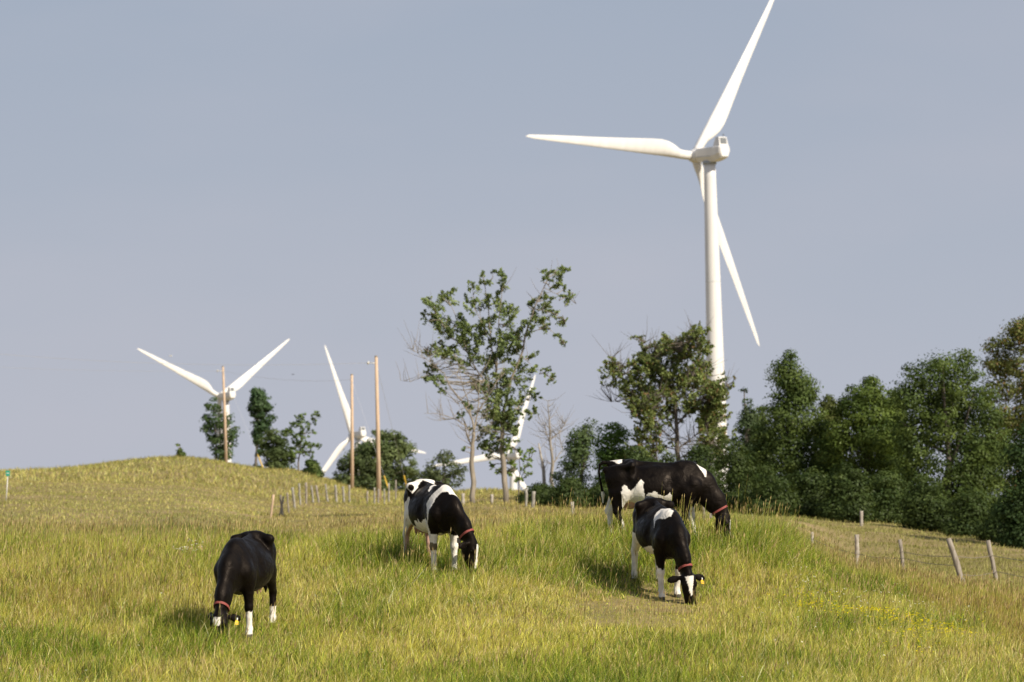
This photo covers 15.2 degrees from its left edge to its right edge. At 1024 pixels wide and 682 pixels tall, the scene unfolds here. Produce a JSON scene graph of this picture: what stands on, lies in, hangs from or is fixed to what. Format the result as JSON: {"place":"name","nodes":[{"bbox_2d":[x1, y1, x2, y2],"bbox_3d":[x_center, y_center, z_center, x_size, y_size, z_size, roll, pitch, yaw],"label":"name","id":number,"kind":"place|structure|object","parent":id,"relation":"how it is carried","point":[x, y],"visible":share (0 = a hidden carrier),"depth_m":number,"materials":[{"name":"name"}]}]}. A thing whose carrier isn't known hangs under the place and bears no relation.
{"place":"outdoors","nodes":[
{"label":"outdoors","id":0,"kind":"place"},
{"bbox_2d":[0,454,1023,681],"bbox_3d":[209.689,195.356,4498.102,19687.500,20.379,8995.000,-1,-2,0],"label":"ground","id":1,"kind":"structure","parent":0,"point":[594,606],"depth_m":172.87,"materials":[{"name":"green plant"}]},
{"bbox_2d":[5,471,9,500],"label":"marker post","id":2,"kind":"object","parent":1,"relation":"on","point":[7,473],"visible":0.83,"depth_m":204.85,"materials":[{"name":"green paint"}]},
{"bbox_2d":[175,443,186,456],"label":"shrub","id":3,"kind":"object","parent":1,"relation":"on","point":[179,452],"visible":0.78,"depth_m":394.77,"materials":[{"name":"green plant"}]},
{"bbox_2d":[137,339,288,461],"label":"wind turbine","id":4,"kind":"object","parent":1,"relation":"on","point":[236,385],"visible":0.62,"depth_m":1475.77,"materials":[{"name":"white paint"}]},
{"bbox_2d":[200,397,243,460],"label":"broad tree","id":5,"kind":"object","parent":1,"relation":"on","point":[210,423],"visible":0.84,"depth_m":469.60,"materials":[{"name":"green plant"}]},
{"bbox_2d":[217,366,262,466],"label":"utility pole","id":6,"kind":"object","parent":1,"relation":"on","point":[225,426],"visible":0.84,"depth_m":449.89,"materials":[{"name":"brown wood"}]},
{"bbox_2d":[208,530,276,640],"bbox_3d":[-3.861,3.524,54.969,0.723,1.490,2.470,-1,3,11],"label":"cow","id":7,"kind":"object","parent":1,"relation":"on","point":[245,565],"visible":0.96,"depth_m":54.52},
{"bbox_2d":[246,386,277,467],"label":"tall tree","id":8,"kind":"object","parent":1,"relation":"on","point":[260,407],"visible":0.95,"depth_m":479.37,"materials":[{"name":"green plant"}]},
{"bbox_2d":[255,427,297,468],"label":"broad bush","id":9,"kind":"object","parent":1,"relation":"on","point":[276,452],"visible":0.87,"depth_m":464.11,"materials":[{"name":"green plant"}]},
{"bbox_2d":[285,411,321,471],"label":"young tree","id":10,"kind":"object","parent":1,"relation":"on","point":[291,432],"visible":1,"depth_m":394.63,"materials":[{"name":"green plant"}]},
{"bbox_2d":[300,459,325,477],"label":"shrub","id":11,"kind":"object","parent":1,"relation":"on","point":[313,466],"visible":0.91,"depth_m":384.58,"materials":[{"name":"green plant"}]},
{"bbox_2d":[270,480,396,516],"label":"wire fence","id":12,"kind":"object","parent":1,"relation":"on","point":[312,496],"visible":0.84,"depth_m":247.75,"materials":[{"name":"grey wood"}]},
{"bbox_2d":[350,374,387,488],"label":"utility pole","id":13,"kind":"object","parent":1,"relation":"on","point":[352,454],"visible":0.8,"depth_m":379.79,"materials":[{"name":"brown wood"}]},
{"bbox_2d":[322,345,424,473],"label":"wind turbine","id":14,"kind":"object","parent":1,"relation":"on","point":[360,434],"visible":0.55,"depth_m":1656.37,"materials":[{"name":"white paint"}]},
{"bbox_2d":[332,429,420,491],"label":"round bush","id":15,"kind":"object","parent":1,"relation":"on","point":[365,461],"visible":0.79,"depth_m":398.32,"materials":[{"name":"green plant"}]},
{"bbox_2d":[367,356,406,498],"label":"utility pole","id":16,"kind":"object","parent":1,"relation":"on","point":[378,463],"visible":0.83,"depth_m":309.88,"materials":[{"name":"brown wood"}]},
{"bbox_2d":[403,479,477,573],"bbox_3d":[-1.220,3.034,62.563,0.771,1.476,2.369,0,3,-19],"label":"cow","id":17,"kind":"object","parent":1,"relation":"on","point":[433,510],"visible":0.97,"depth_m":62.05},
{"bbox_2d":[415,449,467,489],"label":"spreading bush","id":18,"kind":"object","parent":1,"relation":"on","point":[432,471],"visible":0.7,"depth_m":329.58,"materials":[{"name":"green plant"}]},
{"bbox_2d":[396,319,512,503],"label":"bare tree","id":19,"kind":"object","parent":1,"relation":"on","point":[472,469],"visible":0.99,"depth_m":195.91,"materials":[{"name":"grey plant"}]},
{"bbox_2d":[436,376,534,489],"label":"wind turbine","id":20,"kind":"object","parent":1,"relation":"on","point":[512,457],"visible":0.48,"depth_m":1745.10,"materials":[{"name":"white paint"}]},
{"bbox_2d":[9,539,969,676],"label":"wildflowers","id":21,"kind":"object","parent":1,"relation":"on","point":[757,607],"visible":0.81,"depth_m":61.47,"materials":[{"name":"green plant"}]},
{"bbox_2d":[417,261,577,501],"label":"leafy tree","id":22,"kind":"object","parent":1,"relation":"on","point":[507,419],"visible":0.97,"depth_m":199.72,"materials":[{"name":"green plant"}]},
{"bbox_2d":[480,439,536,501],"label":"sapling","id":23,"kind":"object","parent":1,"relation":"on","point":[511,469],"visible":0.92,"depth_m":201.91,"materials":[{"name":"green plant"}]},
{"bbox_2d":[0,495,1023,681],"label":"grass","id":24,"kind":"structure","parent":1,"relation":"on","point":[841,665],"depth_m":56.21,"materials":[{"name":"green plant"}]},
{"bbox_2d":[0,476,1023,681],"bbox_3d":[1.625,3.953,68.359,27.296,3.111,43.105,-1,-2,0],"label":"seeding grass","id":25,"kind":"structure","parent":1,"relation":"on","point":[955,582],"depth_m":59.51,"materials":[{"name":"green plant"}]},
{"bbox_2d":[515,481,558,505],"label":"shrub","id":26,"kind":"object","parent":1,"relation":"on","point":[540,489],"visible":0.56,"depth_m":197.40,"materials":[{"name":"green plant"}]},
{"bbox_2d":[527,436,549,483],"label":"dead tree","id":27,"kind":"object","parent":1,"relation":"on","point":[542,466],"visible":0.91,"depth_m":213.83,"materials":[{"name":"grey wood"}]},
{"bbox_2d":[527,394,575,485],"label":"dead tree","id":28,"kind":"object","parent":1,"relation":"on","point":[550,438],"visible":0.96,"depth_m":215.03,"materials":[{"name":"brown wood"}]},
{"bbox_2d":[541,477,597,508],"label":"shrub","id":29,"kind":"object","parent":1,"relation":"on","point":[568,484],"visible":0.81,"depth_m":194.47,"materials":[{"name":"green plant"}]},
{"bbox_2d":[548,417,599,490],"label":"arching tree","id":30,"kind":"object","parent":1,"relation":"on","point":[579,453],"visible":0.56,"depth_m":211.67,"materials":[{"name":"green plant"}]},
{"bbox_2d":[586,481,608,508],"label":"shrub","id":31,"kind":"object","parent":1,"relation":"on","point":[597,488],"visible":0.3,"depth_m":197.33,"materials":[{"name":"green plant"}]},
{"bbox_2d":[586,422,632,489],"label":"bright tree","id":32,"kind":"object","parent":1,"relation":"on","point":[611,453],"visible":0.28,"depth_m":207.58,"materials":[{"name":"green plant"}]},
{"bbox_2d":[605,445,658,500],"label":"shrub","id":33,"kind":"object","parent":1,"relation":"on","point":[637,455],"visible":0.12,"depth_m":194.69,"materials":[{"name":"green plant"}]},
{"bbox_2d":[526,0,773,485],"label":"wind turbine","id":34,"kind":"object","parent":1,"relation":"on","point":[709,158],"visible":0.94,"depth_m":783.75,"materials":[{"name":"white paint"}]},
{"bbox_2d":[461,489,862,525],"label":"wire fence","id":35,"kind":"object","parent":1,"relation":"on","point":[533,502],"visible":0.62,"depth_m":187.84,"materials":[{"name":"grey wood"}]},
{"bbox_2d":[587,314,738,473],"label":"maple tree","id":36,"kind":"object","parent":1,"relation":"on","point":[709,418],"visible":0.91,"depth_m":204.35,"materials":[{"name":"green plant"}]},
{"bbox_2d":[598,459,730,541],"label":"cow","id":37,"kind":"object","parent":1,"relation":"on","point":[631,480],"visible":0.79,"depth_m":66.34},
{"bbox_2d":[651,453,678,510],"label":"shrub","id":38,"kind":"object","parent":1,"relation":"on","point":[667,459],"visible":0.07,"depth_m":197.86,"materials":[{"name":"green plant"}]},
{"bbox_2d":[631,496,704,604],"bbox_3d":[2.458,3.347,61.591,0.796,1.476,2.351,0,8,-14],"label":"cow","id":39,"kind":"object","parent":1,"relation":"on","point":[660,532],"visible":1,"depth_m":61.05},
{"bbox_2d":[677,443,730,511],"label":"shrub","id":40,"kind":"object","parent":1,"relation":"on","point":[700,457],"visible":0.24,"depth_m":194.53,"materials":[{"name":"green plant"}]},
{"bbox_2d":[710,437,760,512],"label":"shrub","id":41,"kind":"object","parent":1,"relation":"on","point":[729,458],"visible":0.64,"depth_m":197.61,"materials":[{"name":"green plant"}]},
{"bbox_2d":[725,388,778,489],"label":"slim tree","id":42,"kind":"object","parent":1,"relation":"on","point":[748,418],"visible":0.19,"depth_m":221.77,"materials":[{"name":"green plant"}]},
{"bbox_2d":[740,405,772,485],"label":"hedgerow tree","id":43,"kind":"object","parent":1,"relation":"on","point":[760,407],"visible":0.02,"depth_m":225.80,"materials":[{"name":"green plant"}]},
{"bbox_2d":[737,461,802,516],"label":"shrub","id":44,"kind":"object","parent":1,"relation":"on","point":[765,492],"visible":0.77,"depth_m":194.56,"materials":[{"name":"green plant"}]},
{"bbox_2d":[741,348,842,500],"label":"oval tree","id":45,"kind":"object","parent":1,"relation":"on","point":[788,433],"visible":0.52,"depth_m":214.25,"materials":[{"name":"green plant"}]},
{"bbox_2d":[782,466,831,518],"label":"shrub","id":46,"kind":"object","parent":1,"relation":"on","point":[810,484],"visible":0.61,"depth_m":197.23,"materials":[{"name":"green plant"}]},
{"bbox_2d":[805,393,848,467],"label":"hedgerow tree","id":47,"kind":"object","parent":1,"relation":"on","point":[829,399],"visible":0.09,"depth_m":225.60,"materials":[{"name":"green plant"}]},
{"bbox_2d":[810,462,880,522],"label":"shrub","id":48,"kind":"object","parent":1,"relation":"on","point":[846,501],"visible":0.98,"depth_m":194.48,"materials":[{"name":"green plant"}]},
{"bbox_2d":[702,507,1022,580],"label":"wire fence","id":49,"kind":"object","parent":1,"relation":"on","point":[956,562],"visible":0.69,"depth_m":119.74,"materials":[{"name":"grey wood"}]},
{"bbox_2d":[809,374,919,503],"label":"rounded tree","id":50,"kind":"object","parent":1,"relation":"on","point":[866,440],"visible":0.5,"depth_m":211.00,"materials":[{"name":"green plant"}]},
{"bbox_2d":[760,587,983,655],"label":"yellow wildflowers","id":51,"kind":"object","parent":1,"relation":"on","point":[885,617],"visible":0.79,"depth_m":56.33,"materials":[{"name":"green plant"}]},
{"bbox_2d":[859,467,915,523],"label":"shrub","id":52,"kind":"object","parent":1,"relation":"on","point":[894,481],"visible":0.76,"depth_m":197.38,"materials":[{"name":"green plant"}]},
{"bbox_2d":[886,388,912,481],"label":"hedgerow tree","id":53,"kind":"object","parent":1,"relation":"on","point":[891,391],"visible":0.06,"depth_m":223.63,"materials":[{"name":"green plant"}]},
{"bbox_2d":[891,473,959,532],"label":"shrub","id":54,"kind":"object","parent":1,"relation":"on","point":[930,516],"visible":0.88,"depth_m":189.52,"materials":[{"name":"green plant"}]},
{"bbox_2d":[880,347,1016,521],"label":"broad tree","id":55,"kind":"object","parent":1,"relation":"on","point":[974,467],"visible":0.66,"depth_m":204.07,"materials":[{"name":"green plant"}]},
{"bbox_2d":[938,484,993,537],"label":"shrub","id":56,"kind":"object","parent":1,"relation":"on","point":[972,510],"visible":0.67,"depth_m":185.16,"materials":[{"name":"green plant"}]},
{"bbox_2d":[967,501,1005,542],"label":"shrub","id":57,"kind":"object","parent":1,"relation":"on","point":[984,532],"visible":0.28,"depth_m":176.99,"materials":[{"name":"green plant"}]},
{"bbox_2d":[974,314,1023,502],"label":"pale tree","id":58,"kind":"object","parent":1,"relation":"on","point":[1009,367],"visible":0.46,"depth_m":219.46,"materials":[{"name":"green plant"}]},
{"bbox_2d":[987,421,1023,548],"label":"dark tree","id":59,"kind":"object","parent":1,"relation":"on","point":[1011,515],"visible":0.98,"depth_m":171.17,"materials":[{"name":"green plant"}]},
{"bbox_2d":[0,0,1023,495],"label":"sky","id":60,"kind":"structure","parent":0,"point":[197,183],"materials":[{"name":"blue"}]}
]}

